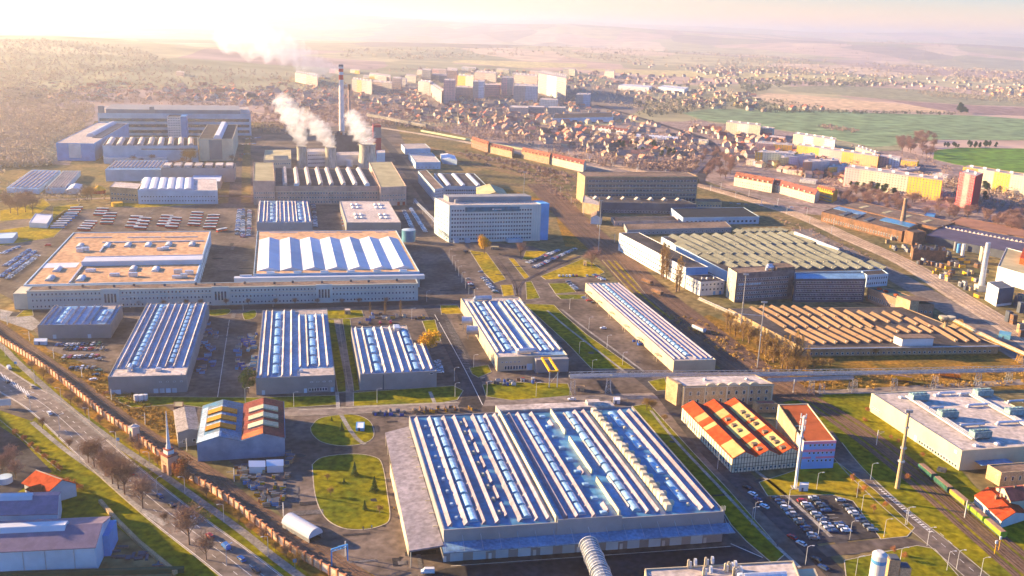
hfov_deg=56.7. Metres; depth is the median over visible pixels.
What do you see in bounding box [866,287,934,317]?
old workshop
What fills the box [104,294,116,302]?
stair window
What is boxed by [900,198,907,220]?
brick chimney
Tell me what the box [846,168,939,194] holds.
windows
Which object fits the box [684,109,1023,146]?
field
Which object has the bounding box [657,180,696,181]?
windows
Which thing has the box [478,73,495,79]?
windows
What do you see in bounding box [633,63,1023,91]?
houses
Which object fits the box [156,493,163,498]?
parked car
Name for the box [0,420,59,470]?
guard rail
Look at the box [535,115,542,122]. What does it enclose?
house
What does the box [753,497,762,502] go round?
parked car
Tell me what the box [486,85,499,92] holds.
windows
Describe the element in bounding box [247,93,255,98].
house
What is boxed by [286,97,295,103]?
house
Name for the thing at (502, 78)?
windows
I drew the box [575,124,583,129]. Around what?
house
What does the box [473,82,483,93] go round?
windows
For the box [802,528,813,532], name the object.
parked car
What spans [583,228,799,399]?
rails
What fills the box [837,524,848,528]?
parked car
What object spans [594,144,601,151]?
house
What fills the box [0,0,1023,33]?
sky
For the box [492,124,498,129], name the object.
house
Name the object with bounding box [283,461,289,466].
container
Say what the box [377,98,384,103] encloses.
house
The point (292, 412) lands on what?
works street
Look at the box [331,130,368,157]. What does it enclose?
boiler house
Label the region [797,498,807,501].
parked car
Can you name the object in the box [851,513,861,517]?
parked car
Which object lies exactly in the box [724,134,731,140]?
house
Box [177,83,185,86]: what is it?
house
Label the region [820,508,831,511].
parked car
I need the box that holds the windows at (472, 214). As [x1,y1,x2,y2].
[451,209,531,227]
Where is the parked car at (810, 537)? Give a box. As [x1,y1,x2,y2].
[808,535,819,539]
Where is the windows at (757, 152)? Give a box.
[756,152,792,160]
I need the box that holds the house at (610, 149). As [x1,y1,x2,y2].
[606,147,616,154]
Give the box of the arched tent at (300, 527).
[282,512,322,542]
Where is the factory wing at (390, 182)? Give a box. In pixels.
[369,162,405,205]
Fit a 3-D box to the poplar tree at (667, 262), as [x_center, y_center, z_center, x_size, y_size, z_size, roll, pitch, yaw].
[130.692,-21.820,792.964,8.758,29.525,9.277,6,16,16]
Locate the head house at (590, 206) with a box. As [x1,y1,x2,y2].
[582,195,599,213]
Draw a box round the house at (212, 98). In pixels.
[209,96,215,100]
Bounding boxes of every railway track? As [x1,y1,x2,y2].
[0,323,367,575]
[0,329,351,575]
[398,145,564,184]
[399,144,568,184]
[415,143,576,180]
[431,149,573,181]
[492,256,516,295]
[516,255,581,295]
[524,141,1015,330]
[525,143,1023,343]
[526,142,1023,339]
[529,142,1016,326]
[529,184,784,401]
[533,184,792,400]
[537,184,799,399]
[541,184,805,398]
[546,184,812,397]
[797,392,1023,566]
[798,399,1020,575]
[805,391,1023,556]
[805,399,1023,574]
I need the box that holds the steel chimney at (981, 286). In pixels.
[974,242,990,291]
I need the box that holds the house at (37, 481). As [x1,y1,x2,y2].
[21,470,78,500]
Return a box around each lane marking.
[1,365,280,575]
[1,392,221,575]
[2,379,250,575]
[4,386,237,574]
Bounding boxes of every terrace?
[471,136,489,152]
[488,143,513,157]
[521,147,550,163]
[550,153,585,171]
[598,125,629,133]
[636,134,677,141]
[734,172,774,192]
[773,179,819,202]
[816,184,837,202]
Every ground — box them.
[0,4,1023,157]
[0,121,1023,575]
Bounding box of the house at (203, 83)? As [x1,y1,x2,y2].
[199,82,206,85]
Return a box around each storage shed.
[0,232,17,243]
[6,170,60,193]
[45,171,80,192]
[66,183,82,194]
[924,212,935,217]
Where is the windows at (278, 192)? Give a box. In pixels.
[278,192,376,197]
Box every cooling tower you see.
[296,145,307,167]
[325,146,336,167]
[358,143,375,167]
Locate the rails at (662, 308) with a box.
[545,196,791,400]
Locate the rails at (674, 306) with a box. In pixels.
[551,192,804,397]
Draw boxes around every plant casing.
[1004,310,1013,322]
[1009,314,1017,323]
[1013,295,1021,306]
[1016,301,1023,312]
[1016,323,1023,332]
[1018,329,1023,336]
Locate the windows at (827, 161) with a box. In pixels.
[803,161,837,170]
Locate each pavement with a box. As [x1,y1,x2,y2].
[649,410,800,567]
[755,470,831,536]
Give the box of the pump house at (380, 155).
[377,150,384,161]
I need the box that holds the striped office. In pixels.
[775,403,835,468]
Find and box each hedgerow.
[762,108,955,114]
[818,123,859,132]
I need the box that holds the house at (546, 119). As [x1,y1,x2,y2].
[543,116,551,123]
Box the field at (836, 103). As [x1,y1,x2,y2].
[755,93,945,112]
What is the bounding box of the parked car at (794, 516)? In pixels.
[790,514,800,518]
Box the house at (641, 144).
[637,142,645,148]
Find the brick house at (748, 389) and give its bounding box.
[665,374,774,405]
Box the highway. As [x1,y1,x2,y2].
[0,364,279,575]
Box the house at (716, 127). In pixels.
[713,126,721,130]
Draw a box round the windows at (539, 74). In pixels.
[538,74,565,99]
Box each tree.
[0,190,11,200]
[0,451,14,468]
[0,457,9,473]
[1,197,15,212]
[2,443,22,459]
[6,194,25,212]
[7,457,24,478]
[10,191,27,197]
[16,192,30,211]
[21,194,42,212]
[22,189,35,195]
[25,359,36,367]
[35,416,46,428]
[37,364,51,378]
[45,376,56,384]
[63,390,76,403]
[64,437,74,448]
[69,437,98,462]
[73,396,83,407]
[77,400,90,414]
[78,185,95,198]
[78,436,107,466]
[86,184,98,199]
[87,444,125,470]
[93,185,105,193]
[94,449,127,483]
[95,413,107,422]
[97,452,133,488]
[104,454,151,494]
[107,424,119,437]
[120,467,158,508]
[126,435,137,442]
[130,439,145,453]
[150,455,160,465]
[160,511,171,518]
[161,498,216,544]
[172,455,193,477]
[173,465,184,479]
[178,470,191,481]
[180,147,188,160]
[182,150,197,158]
[190,529,219,559]
[199,483,214,497]
[213,498,225,510]
[232,509,247,518]
[237,367,257,392]
[244,521,256,532]
[256,526,271,540]
[269,540,280,551]
[280,543,294,557]
[290,551,304,565]
[351,462,357,476]
[362,500,367,510]
[369,476,378,492]
[417,329,442,352]
[477,234,491,253]
[516,242,527,256]
[583,247,601,267]
[641,396,652,409]
[648,400,657,408]
[658,242,665,276]
[659,243,668,277]
[661,414,669,421]
[663,245,673,278]
[672,258,681,291]
[677,256,685,290]
[702,148,711,155]
[702,166,711,177]
[708,157,717,164]
[712,147,721,156]
[713,169,725,176]
[714,160,723,170]
[720,168,728,178]
[721,152,731,165]
[723,310,734,320]
[725,314,729,328]
[726,160,735,173]
[728,313,733,333]
[733,317,738,336]
[740,317,746,340]
[740,322,753,333]
[741,329,754,340]
[747,319,754,342]
[751,336,758,349]
[759,327,768,352]
[762,331,769,355]
[766,345,779,359]
[769,337,778,345]
[771,335,777,362]
[778,335,788,368]
[783,355,799,371]
[784,334,794,369]
[790,329,805,368]
[794,336,805,370]
[795,358,809,370]
[805,345,812,368]
[809,357,817,370]
[818,357,828,368]
[840,192,848,200]
[845,188,854,197]
[851,183,863,193]
[851,194,859,202]
[859,183,872,191]
[861,484,868,490]
[862,191,869,200]
[874,193,883,204]
[881,183,888,194]
[881,197,891,203]
[890,195,899,206]
[891,200,903,209]
[898,139,907,151]
[901,551,907,557]
[905,138,915,148]
[907,141,914,152]
[910,191,921,202]
[915,130,924,137]
[917,139,929,147]
[919,134,929,142]
[919,143,927,154]
[920,206,930,213]
[928,136,938,145]
[928,145,938,156]
[935,195,945,204]
[935,205,944,214]
[944,206,954,215]
[946,195,957,205]
[962,204,973,215]
[979,208,995,216]
[982,191,988,201]
[982,211,992,219]
[984,182,990,189]
[990,214,1001,222]
[995,217,1004,223]
[1005,218,1019,227]
[1013,221,1023,228]
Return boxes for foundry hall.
[995,247,1023,289]
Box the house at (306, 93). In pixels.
[303,91,310,97]
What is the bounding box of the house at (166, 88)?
[162,86,171,91]
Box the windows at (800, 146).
[798,146,876,166]
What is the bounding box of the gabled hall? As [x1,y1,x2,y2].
[476,184,506,193]
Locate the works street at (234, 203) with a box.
[222,135,245,234]
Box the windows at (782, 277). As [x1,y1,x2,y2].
[738,276,788,283]
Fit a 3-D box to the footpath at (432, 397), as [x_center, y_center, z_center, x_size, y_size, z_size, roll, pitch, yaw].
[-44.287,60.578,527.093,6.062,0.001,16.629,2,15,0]
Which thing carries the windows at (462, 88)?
in the apartment block at (466, 91)
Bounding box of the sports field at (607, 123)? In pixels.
[541,119,624,126]
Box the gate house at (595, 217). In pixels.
[591,211,602,224]
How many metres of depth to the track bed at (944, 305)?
754.92 m
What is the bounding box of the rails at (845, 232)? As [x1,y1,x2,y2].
[527,141,1016,326]
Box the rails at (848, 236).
[528,142,1015,329]
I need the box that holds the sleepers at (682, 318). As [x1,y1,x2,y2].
[544,190,796,399]
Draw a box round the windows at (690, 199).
[681,198,694,200]
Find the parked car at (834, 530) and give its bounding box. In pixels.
[827,528,838,532]
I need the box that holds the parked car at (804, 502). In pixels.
[801,501,811,504]
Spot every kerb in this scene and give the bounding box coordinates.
[0,392,219,575]
[1,364,282,575]
[106,395,339,407]
[294,401,456,408]
[295,408,457,415]
[299,402,458,409]
[310,414,373,445]
[312,454,389,529]
[328,318,349,391]
[342,318,359,390]
[353,385,463,405]
[469,250,505,282]
[482,382,571,399]
[529,304,634,368]
[541,260,604,279]
[547,310,626,372]
[562,310,643,370]
[632,404,783,561]
[759,462,914,538]
[834,458,963,575]
[842,443,987,574]
[844,545,958,575]
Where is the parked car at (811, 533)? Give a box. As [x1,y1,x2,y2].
[806,531,817,535]
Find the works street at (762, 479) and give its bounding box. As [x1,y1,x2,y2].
[754,478,859,554]
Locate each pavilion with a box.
[128,424,139,441]
[192,175,222,188]
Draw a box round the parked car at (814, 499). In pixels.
[811,498,821,501]
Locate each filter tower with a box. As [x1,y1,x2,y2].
[885,554,900,575]
[899,562,911,575]
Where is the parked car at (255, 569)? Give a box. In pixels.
[251,566,260,573]
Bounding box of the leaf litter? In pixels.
[0,335,327,575]
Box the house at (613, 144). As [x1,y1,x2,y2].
[607,142,619,147]
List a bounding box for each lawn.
[0,198,49,220]
[0,210,66,245]
[17,309,32,316]
[53,204,78,220]
[107,395,335,407]
[123,203,195,207]
[209,309,230,315]
[243,310,255,319]
[311,414,373,444]
[313,454,389,528]
[327,310,363,319]
[328,319,345,391]
[343,319,358,390]
[354,386,462,405]
[423,320,439,340]
[441,305,460,313]
[470,365,490,376]
[471,251,504,282]
[483,382,570,399]
[501,285,513,295]
[509,258,528,277]
[523,251,546,258]
[526,281,539,298]
[526,304,633,368]
[542,259,603,279]
[549,283,574,292]
[557,295,584,298]
[603,260,672,319]
[633,404,783,561]
[649,378,665,390]
[760,463,913,538]
[845,546,957,575]
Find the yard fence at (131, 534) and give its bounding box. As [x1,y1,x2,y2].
[98,499,177,574]
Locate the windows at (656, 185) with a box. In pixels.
[656,185,695,186]
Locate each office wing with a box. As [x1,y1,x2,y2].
[13,279,418,308]
[418,170,443,201]
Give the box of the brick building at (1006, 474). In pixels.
[985,462,1023,485]
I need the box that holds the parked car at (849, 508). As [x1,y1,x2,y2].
[845,507,855,510]
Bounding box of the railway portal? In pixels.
[331,544,347,565]
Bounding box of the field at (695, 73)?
[576,68,898,81]
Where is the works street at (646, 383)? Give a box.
[559,309,665,395]
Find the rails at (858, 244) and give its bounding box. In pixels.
[526,143,1022,342]
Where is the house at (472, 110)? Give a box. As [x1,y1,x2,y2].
[470,108,476,112]
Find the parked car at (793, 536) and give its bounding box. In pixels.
[786,533,797,539]
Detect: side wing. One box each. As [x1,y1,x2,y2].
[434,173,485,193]
[611,216,677,225]
[624,221,731,234]
[861,269,887,286]
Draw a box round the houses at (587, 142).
[353,84,706,161]
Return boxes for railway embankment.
[518,141,1023,347]
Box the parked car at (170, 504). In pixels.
[168,502,175,507]
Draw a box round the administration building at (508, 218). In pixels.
[434,194,548,242]
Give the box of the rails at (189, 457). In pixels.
[2,325,364,575]
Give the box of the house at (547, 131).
[540,129,551,134]
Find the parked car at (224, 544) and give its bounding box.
[221,541,230,550]
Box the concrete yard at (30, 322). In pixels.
[0,309,39,329]
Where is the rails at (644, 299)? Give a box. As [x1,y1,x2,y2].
[535,190,783,401]
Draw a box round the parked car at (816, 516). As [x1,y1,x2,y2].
[814,514,824,518]
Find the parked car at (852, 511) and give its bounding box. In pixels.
[848,510,858,513]
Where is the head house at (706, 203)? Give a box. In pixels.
[694,198,721,207]
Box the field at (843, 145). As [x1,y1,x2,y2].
[835,141,900,150]
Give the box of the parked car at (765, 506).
[759,503,769,508]
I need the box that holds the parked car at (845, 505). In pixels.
[842,504,852,507]
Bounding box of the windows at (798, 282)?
[796,281,863,291]
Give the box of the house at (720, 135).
[717,131,726,138]
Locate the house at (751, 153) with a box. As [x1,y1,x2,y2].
[743,150,754,157]
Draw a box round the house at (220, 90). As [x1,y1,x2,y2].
[216,88,224,92]
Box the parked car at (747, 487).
[742,485,751,489]
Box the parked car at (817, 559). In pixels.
[810,555,821,562]
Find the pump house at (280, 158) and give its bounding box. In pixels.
[263,149,290,169]
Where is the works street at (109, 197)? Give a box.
[0,195,275,201]
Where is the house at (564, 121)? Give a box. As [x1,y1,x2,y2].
[561,119,569,124]
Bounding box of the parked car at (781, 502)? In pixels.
[777,501,787,505]
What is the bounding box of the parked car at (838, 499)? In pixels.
[835,497,845,501]
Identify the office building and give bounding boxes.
[618,232,708,287]
[685,274,724,295]
[726,263,794,301]
[792,272,865,301]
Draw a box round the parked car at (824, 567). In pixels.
[817,563,828,570]
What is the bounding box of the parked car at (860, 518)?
[855,516,866,519]
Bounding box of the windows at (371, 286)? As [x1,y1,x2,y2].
[186,286,413,292]
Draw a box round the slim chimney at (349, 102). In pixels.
[348,84,350,123]
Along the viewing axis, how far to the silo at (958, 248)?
932.96 m
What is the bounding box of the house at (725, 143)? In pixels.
[722,140,729,146]
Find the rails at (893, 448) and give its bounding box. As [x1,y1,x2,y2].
[804,391,1022,554]
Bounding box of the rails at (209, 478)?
[0,330,348,575]
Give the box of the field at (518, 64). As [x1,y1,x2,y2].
[453,60,586,67]
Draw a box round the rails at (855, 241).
[525,142,1023,337]
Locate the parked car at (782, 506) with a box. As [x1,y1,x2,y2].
[780,504,790,508]
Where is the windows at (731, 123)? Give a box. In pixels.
[727,123,759,134]
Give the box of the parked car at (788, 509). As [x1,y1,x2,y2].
[783,507,794,511]
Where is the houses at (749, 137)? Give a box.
[678,126,844,182]
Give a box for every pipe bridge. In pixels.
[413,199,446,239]
[569,371,612,395]
[611,365,1023,394]
[698,297,761,315]
[767,375,854,393]
[952,319,1023,362]
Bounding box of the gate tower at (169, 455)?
[159,413,178,475]
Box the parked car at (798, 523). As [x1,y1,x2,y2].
[796,521,807,525]
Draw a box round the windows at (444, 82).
[444,82,453,98]
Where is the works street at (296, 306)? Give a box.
[9,300,525,316]
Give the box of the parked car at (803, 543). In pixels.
[795,540,806,546]
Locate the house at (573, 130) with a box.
[570,128,579,133]
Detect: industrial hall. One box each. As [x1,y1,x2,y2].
[24,231,210,285]
[37,304,122,338]
[108,302,209,393]
[234,230,424,286]
[256,309,334,394]
[257,200,312,230]
[340,201,400,232]
[351,324,436,390]
[407,399,734,561]
[461,295,568,372]
[585,282,715,371]
[644,556,817,575]
[869,387,1023,470]
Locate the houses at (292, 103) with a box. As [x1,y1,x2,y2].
[0,78,354,112]
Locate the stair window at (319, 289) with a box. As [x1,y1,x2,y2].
[319,289,329,297]
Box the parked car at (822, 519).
[817,518,827,521]
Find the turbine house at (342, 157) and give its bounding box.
[337,152,358,165]
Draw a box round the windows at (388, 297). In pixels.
[168,297,413,303]
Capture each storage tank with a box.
[0,473,12,484]
[111,201,122,206]
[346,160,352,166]
[402,228,414,241]
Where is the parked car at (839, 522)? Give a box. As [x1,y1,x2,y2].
[834,521,845,524]
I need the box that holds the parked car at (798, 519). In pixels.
[793,517,803,521]
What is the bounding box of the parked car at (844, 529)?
[840,527,851,531]
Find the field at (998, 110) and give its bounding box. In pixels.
[887,100,1023,115]
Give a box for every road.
[0,427,51,492]
[370,131,452,242]
[595,105,760,199]
[697,184,829,209]
[829,431,985,575]
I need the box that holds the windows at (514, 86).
[514,86,536,99]
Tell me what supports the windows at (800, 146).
in the apartment block at (862, 158)
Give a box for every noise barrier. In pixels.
[421,130,468,140]
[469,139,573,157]
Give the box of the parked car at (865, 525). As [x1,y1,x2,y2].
[862,523,874,527]
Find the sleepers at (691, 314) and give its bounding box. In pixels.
[547,184,803,391]
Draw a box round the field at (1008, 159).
[933,148,1023,172]
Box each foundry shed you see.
[821,206,917,241]
[839,201,954,233]
[925,225,1023,257]
[951,217,1023,237]
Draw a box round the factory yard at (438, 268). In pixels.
[0,124,825,575]
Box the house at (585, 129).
[582,127,589,133]
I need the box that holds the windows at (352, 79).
[352,79,370,92]
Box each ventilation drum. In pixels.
[462,316,472,327]
[466,325,478,334]
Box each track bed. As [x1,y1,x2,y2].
[527,184,823,402]
[790,229,1023,364]
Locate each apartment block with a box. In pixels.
[176,71,184,75]
[295,71,317,86]
[329,68,338,73]
[350,69,359,73]
[352,77,371,94]
[363,75,374,78]
[369,72,390,80]
[372,80,392,91]
[378,76,386,80]
[393,76,401,88]
[402,78,406,84]
[405,74,416,82]
[418,79,432,95]
[422,68,431,80]
[430,83,443,103]
[431,73,446,81]
[432,68,445,73]
[443,78,455,103]
[447,69,457,82]
[456,86,472,97]
[457,74,473,85]
[462,66,475,70]
[473,80,484,98]
[474,70,496,81]
[485,83,500,96]
[496,68,509,72]
[501,76,513,97]
[509,105,528,115]
[513,83,537,101]
[514,73,537,83]
[529,70,539,76]
[529,105,544,113]
[538,70,566,99]
[540,98,557,107]
[548,106,565,113]
[563,68,575,75]
[576,93,590,106]
[605,69,614,77]
[698,139,708,144]
[726,120,760,136]
[736,141,753,148]
[746,158,756,165]
[755,141,793,150]
[755,149,797,165]
[761,126,774,134]
[769,135,785,142]
[780,153,814,167]
[786,169,801,175]
[793,132,835,147]
[797,143,879,167]
[800,178,817,183]
[802,158,838,174]
[827,163,847,176]
[843,164,943,199]
[854,145,878,153]
[878,154,900,168]
[888,166,919,173]
[901,158,918,165]
[932,172,948,180]
[955,169,982,208]
[963,165,1023,195]
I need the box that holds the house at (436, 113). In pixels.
[433,111,441,116]
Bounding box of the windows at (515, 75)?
[514,75,536,83]
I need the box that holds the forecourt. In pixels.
[423,546,761,575]
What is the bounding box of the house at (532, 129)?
[527,126,535,132]
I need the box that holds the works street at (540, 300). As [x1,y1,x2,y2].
[531,288,546,303]
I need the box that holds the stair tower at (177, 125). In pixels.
[167,114,188,136]
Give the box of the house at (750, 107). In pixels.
[746,105,754,110]
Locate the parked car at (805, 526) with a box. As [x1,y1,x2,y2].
[800,525,811,528]
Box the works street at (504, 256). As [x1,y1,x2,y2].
[489,245,533,303]
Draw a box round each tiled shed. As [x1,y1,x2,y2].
[974,487,1023,526]
[995,484,1023,508]
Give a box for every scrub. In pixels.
[49,353,175,438]
[455,152,576,178]
[516,171,577,206]
[662,313,796,371]
[769,213,873,259]
[798,371,1023,389]
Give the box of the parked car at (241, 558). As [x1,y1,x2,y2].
[237,555,245,561]
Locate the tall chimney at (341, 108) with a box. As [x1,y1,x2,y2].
[339,64,344,130]
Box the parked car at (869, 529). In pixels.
[867,527,878,531]
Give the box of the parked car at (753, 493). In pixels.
[748,491,757,496]
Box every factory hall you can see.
[56,121,129,160]
[98,104,250,135]
[102,137,198,163]
[105,160,167,180]
[109,181,141,203]
[138,177,217,203]
[161,162,235,181]
[198,122,237,160]
[275,167,379,204]
[401,144,429,154]
[409,153,440,168]
[440,153,456,164]
[576,172,697,202]
[587,196,696,213]
[661,227,885,281]
[670,207,758,223]
[681,397,798,472]
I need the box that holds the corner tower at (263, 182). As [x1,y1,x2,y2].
[253,162,274,204]
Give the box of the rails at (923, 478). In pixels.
[796,392,1023,563]
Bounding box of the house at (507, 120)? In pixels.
[504,117,510,123]
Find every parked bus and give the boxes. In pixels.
[50,225,64,227]
[53,222,66,225]
[56,220,69,222]
[61,215,74,218]
[64,213,77,215]
[68,209,80,211]
[70,206,82,208]
[77,227,90,230]
[79,225,92,227]
[82,222,94,225]
[84,220,96,223]
[93,213,105,215]
[95,210,107,212]
[97,207,108,210]
[100,221,112,224]
[101,218,114,220]
[103,215,115,217]
[105,212,116,214]
[125,225,137,227]
[127,221,139,224]
[128,218,140,221]
[130,215,142,218]
[133,226,146,229]
[135,223,147,226]
[137,220,149,223]
[139,217,151,219]
[156,223,169,226]
[158,220,170,222]
[159,217,171,220]
[161,214,173,217]
[165,225,177,228]
[167,222,179,225]
[168,219,180,222]
[169,217,181,219]
[187,223,200,225]
[188,220,200,222]
[189,217,201,219]
[190,214,202,216]
[191,211,203,214]
[203,226,215,228]
[204,223,216,225]
[205,220,217,222]
[206,217,218,219]
[208,214,219,216]
[216,227,226,231]
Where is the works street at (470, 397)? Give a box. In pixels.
[424,306,485,408]
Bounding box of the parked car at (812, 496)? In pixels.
[808,495,818,498]
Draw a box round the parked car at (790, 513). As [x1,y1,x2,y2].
[785,511,796,515]
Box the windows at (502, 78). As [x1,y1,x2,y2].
[502,78,511,92]
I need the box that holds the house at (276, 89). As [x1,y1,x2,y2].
[273,86,279,92]
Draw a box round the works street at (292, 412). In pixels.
[284,379,1023,415]
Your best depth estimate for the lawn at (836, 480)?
433.39 m
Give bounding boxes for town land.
[0,119,1023,225]
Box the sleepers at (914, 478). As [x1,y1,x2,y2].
[808,400,1023,572]
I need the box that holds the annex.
[752,400,777,412]
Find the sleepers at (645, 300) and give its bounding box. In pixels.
[530,184,781,401]
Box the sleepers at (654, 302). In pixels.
[536,186,789,400]
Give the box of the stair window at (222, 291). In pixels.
[215,291,225,299]
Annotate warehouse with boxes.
[0,491,61,520]
[0,516,117,571]
[618,84,651,91]
[658,85,688,93]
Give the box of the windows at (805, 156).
[780,156,812,164]
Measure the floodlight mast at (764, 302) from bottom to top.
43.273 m
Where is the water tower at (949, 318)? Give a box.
[939,315,955,327]
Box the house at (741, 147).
[734,145,743,151]
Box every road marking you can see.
[217,324,228,396]
[434,314,482,404]
[454,546,729,565]
[879,489,932,531]
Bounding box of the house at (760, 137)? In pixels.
[755,134,765,142]
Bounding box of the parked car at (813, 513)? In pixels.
[810,511,821,515]
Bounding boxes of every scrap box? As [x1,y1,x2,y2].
[134,556,142,560]
[152,563,163,566]
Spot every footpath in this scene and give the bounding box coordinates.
[0,343,304,575]
[30,421,167,525]
[334,320,353,409]
[335,392,339,408]
[339,415,365,444]
[428,391,435,402]
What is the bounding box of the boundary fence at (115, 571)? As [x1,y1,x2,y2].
[0,566,183,575]
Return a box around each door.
[450,553,462,561]
[473,551,485,559]
[496,549,507,557]
[518,548,530,556]
[527,364,531,369]
[540,546,552,554]
[562,545,574,552]
[606,542,617,549]
[627,540,639,548]
[648,539,660,546]
[669,537,681,545]
[690,536,702,543]
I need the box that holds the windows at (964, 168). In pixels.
[964,168,1023,189]
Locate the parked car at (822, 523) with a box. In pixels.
[820,521,831,525]
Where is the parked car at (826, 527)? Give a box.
[823,525,834,529]
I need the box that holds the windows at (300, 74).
[295,74,316,86]
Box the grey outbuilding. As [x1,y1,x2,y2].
[173,407,198,447]
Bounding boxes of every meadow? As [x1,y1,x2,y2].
[485,183,587,248]
[704,315,1023,372]
[783,393,1023,575]
[787,373,1023,389]
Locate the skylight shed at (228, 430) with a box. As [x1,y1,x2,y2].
[196,397,284,460]
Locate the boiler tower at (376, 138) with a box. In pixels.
[367,123,380,157]
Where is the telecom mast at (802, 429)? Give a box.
[790,413,806,488]
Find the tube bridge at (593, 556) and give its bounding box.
[579,536,611,575]
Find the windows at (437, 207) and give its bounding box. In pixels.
[435,207,447,238]
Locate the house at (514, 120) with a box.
[509,117,517,124]
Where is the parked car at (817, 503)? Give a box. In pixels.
[814,501,824,505]
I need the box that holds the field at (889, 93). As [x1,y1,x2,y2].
[776,85,1023,106]
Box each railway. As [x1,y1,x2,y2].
[253,112,372,126]
[381,127,613,170]
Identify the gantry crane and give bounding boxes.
[541,357,558,386]
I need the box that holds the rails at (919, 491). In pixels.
[800,399,1018,575]
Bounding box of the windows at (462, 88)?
[456,88,471,94]
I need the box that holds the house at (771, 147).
[763,145,774,149]
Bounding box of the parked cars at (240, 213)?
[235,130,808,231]
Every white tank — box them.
[133,394,138,401]
[138,394,142,400]
[143,393,147,400]
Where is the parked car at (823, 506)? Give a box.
[818,504,828,508]
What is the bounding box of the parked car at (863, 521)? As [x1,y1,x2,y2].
[859,520,870,523]
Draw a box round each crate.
[240,469,247,473]
[243,479,249,484]
[253,492,259,496]
[258,475,265,480]
[258,485,265,489]
[262,502,269,506]
[271,492,278,496]
[271,500,278,505]
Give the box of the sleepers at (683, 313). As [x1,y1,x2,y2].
[547,189,802,397]
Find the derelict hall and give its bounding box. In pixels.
[728,305,1000,356]
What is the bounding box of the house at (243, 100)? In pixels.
[240,97,246,103]
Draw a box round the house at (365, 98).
[362,96,368,100]
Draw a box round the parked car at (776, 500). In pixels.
[774,498,785,502]
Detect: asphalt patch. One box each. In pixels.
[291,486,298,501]
[291,509,322,514]
[300,501,316,504]
[343,532,369,535]
[347,559,375,562]
[372,425,378,431]
[392,558,400,565]
[398,560,406,564]
[405,550,436,555]
[416,554,422,570]
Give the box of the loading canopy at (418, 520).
[385,426,443,566]
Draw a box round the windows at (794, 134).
[794,134,833,146]
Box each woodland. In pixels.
[0,37,172,105]
[0,98,96,167]
[0,169,105,201]
[32,64,361,121]
[250,101,535,143]
[340,41,1023,83]
[358,83,706,170]
[406,66,742,111]
[539,149,699,171]
[632,95,828,116]
[689,119,1023,209]
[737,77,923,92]
[825,155,1022,206]
[906,86,1023,103]
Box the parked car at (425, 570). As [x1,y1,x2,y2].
[421,567,434,573]
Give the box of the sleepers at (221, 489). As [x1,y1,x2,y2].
[0,332,349,575]
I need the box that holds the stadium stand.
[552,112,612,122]
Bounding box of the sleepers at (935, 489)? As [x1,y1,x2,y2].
[804,397,1021,559]
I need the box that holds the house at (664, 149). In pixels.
[660,147,666,155]
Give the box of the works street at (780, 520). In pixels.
[657,395,844,575]
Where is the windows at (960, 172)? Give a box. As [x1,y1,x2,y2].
[958,172,974,193]
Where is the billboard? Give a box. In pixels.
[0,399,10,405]
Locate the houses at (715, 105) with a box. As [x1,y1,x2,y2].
[358,67,760,108]
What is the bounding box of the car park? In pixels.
[781,495,878,543]
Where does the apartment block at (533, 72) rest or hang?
on the ground at (281, 44)
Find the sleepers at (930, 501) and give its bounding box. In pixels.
[800,399,1014,572]
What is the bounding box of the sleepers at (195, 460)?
[0,324,364,575]
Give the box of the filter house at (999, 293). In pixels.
[985,281,1014,306]
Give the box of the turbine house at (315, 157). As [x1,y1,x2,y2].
[307,148,324,166]
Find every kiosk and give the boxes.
[34,338,47,344]
[173,402,183,409]
[345,308,349,313]
[356,422,364,430]
[575,385,584,390]
[613,397,619,403]
[799,482,808,490]
[937,466,946,472]
[998,330,1011,339]
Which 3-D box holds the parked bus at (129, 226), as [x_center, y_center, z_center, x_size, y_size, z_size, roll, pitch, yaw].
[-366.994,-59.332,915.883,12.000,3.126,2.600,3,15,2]
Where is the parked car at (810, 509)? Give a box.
[806,508,816,511]
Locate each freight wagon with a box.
[641,278,652,284]
[651,288,663,295]
[692,324,705,332]
[891,375,912,382]
[918,463,937,479]
[933,476,953,493]
[939,373,960,378]
[949,489,970,506]
[967,504,988,522]
[984,518,1007,538]
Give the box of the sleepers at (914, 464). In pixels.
[813,397,1022,550]
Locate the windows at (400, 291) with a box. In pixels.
[149,291,413,298]
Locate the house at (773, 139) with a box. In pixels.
[770,137,778,141]
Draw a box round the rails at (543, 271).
[517,255,580,295]
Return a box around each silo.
[869,549,887,575]
[956,244,960,252]
[960,244,965,255]
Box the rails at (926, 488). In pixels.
[807,399,1023,572]
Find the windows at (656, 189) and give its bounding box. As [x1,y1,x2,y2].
[656,189,695,190]
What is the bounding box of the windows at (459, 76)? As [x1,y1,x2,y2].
[459,76,471,85]
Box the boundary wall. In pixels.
[0,336,346,575]
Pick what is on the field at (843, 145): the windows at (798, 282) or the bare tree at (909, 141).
the bare tree at (909, 141)
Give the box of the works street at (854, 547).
[816,537,930,556]
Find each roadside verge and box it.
[0,320,373,575]
[0,342,310,575]
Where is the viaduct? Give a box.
[367,113,427,128]
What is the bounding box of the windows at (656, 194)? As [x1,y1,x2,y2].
[656,194,695,195]
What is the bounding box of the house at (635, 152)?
[631,149,639,156]
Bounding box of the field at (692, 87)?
[655,83,708,89]
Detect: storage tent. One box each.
[249,461,265,472]
[266,459,283,472]
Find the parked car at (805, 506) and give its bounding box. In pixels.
[803,504,814,508]
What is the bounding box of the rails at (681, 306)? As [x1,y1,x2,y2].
[549,186,813,396]
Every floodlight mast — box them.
[598,200,602,249]
[740,273,748,331]
[757,301,767,367]
[895,407,912,488]
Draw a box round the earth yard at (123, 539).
[98,527,175,575]
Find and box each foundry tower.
[903,229,925,244]
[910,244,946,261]
[978,246,984,263]

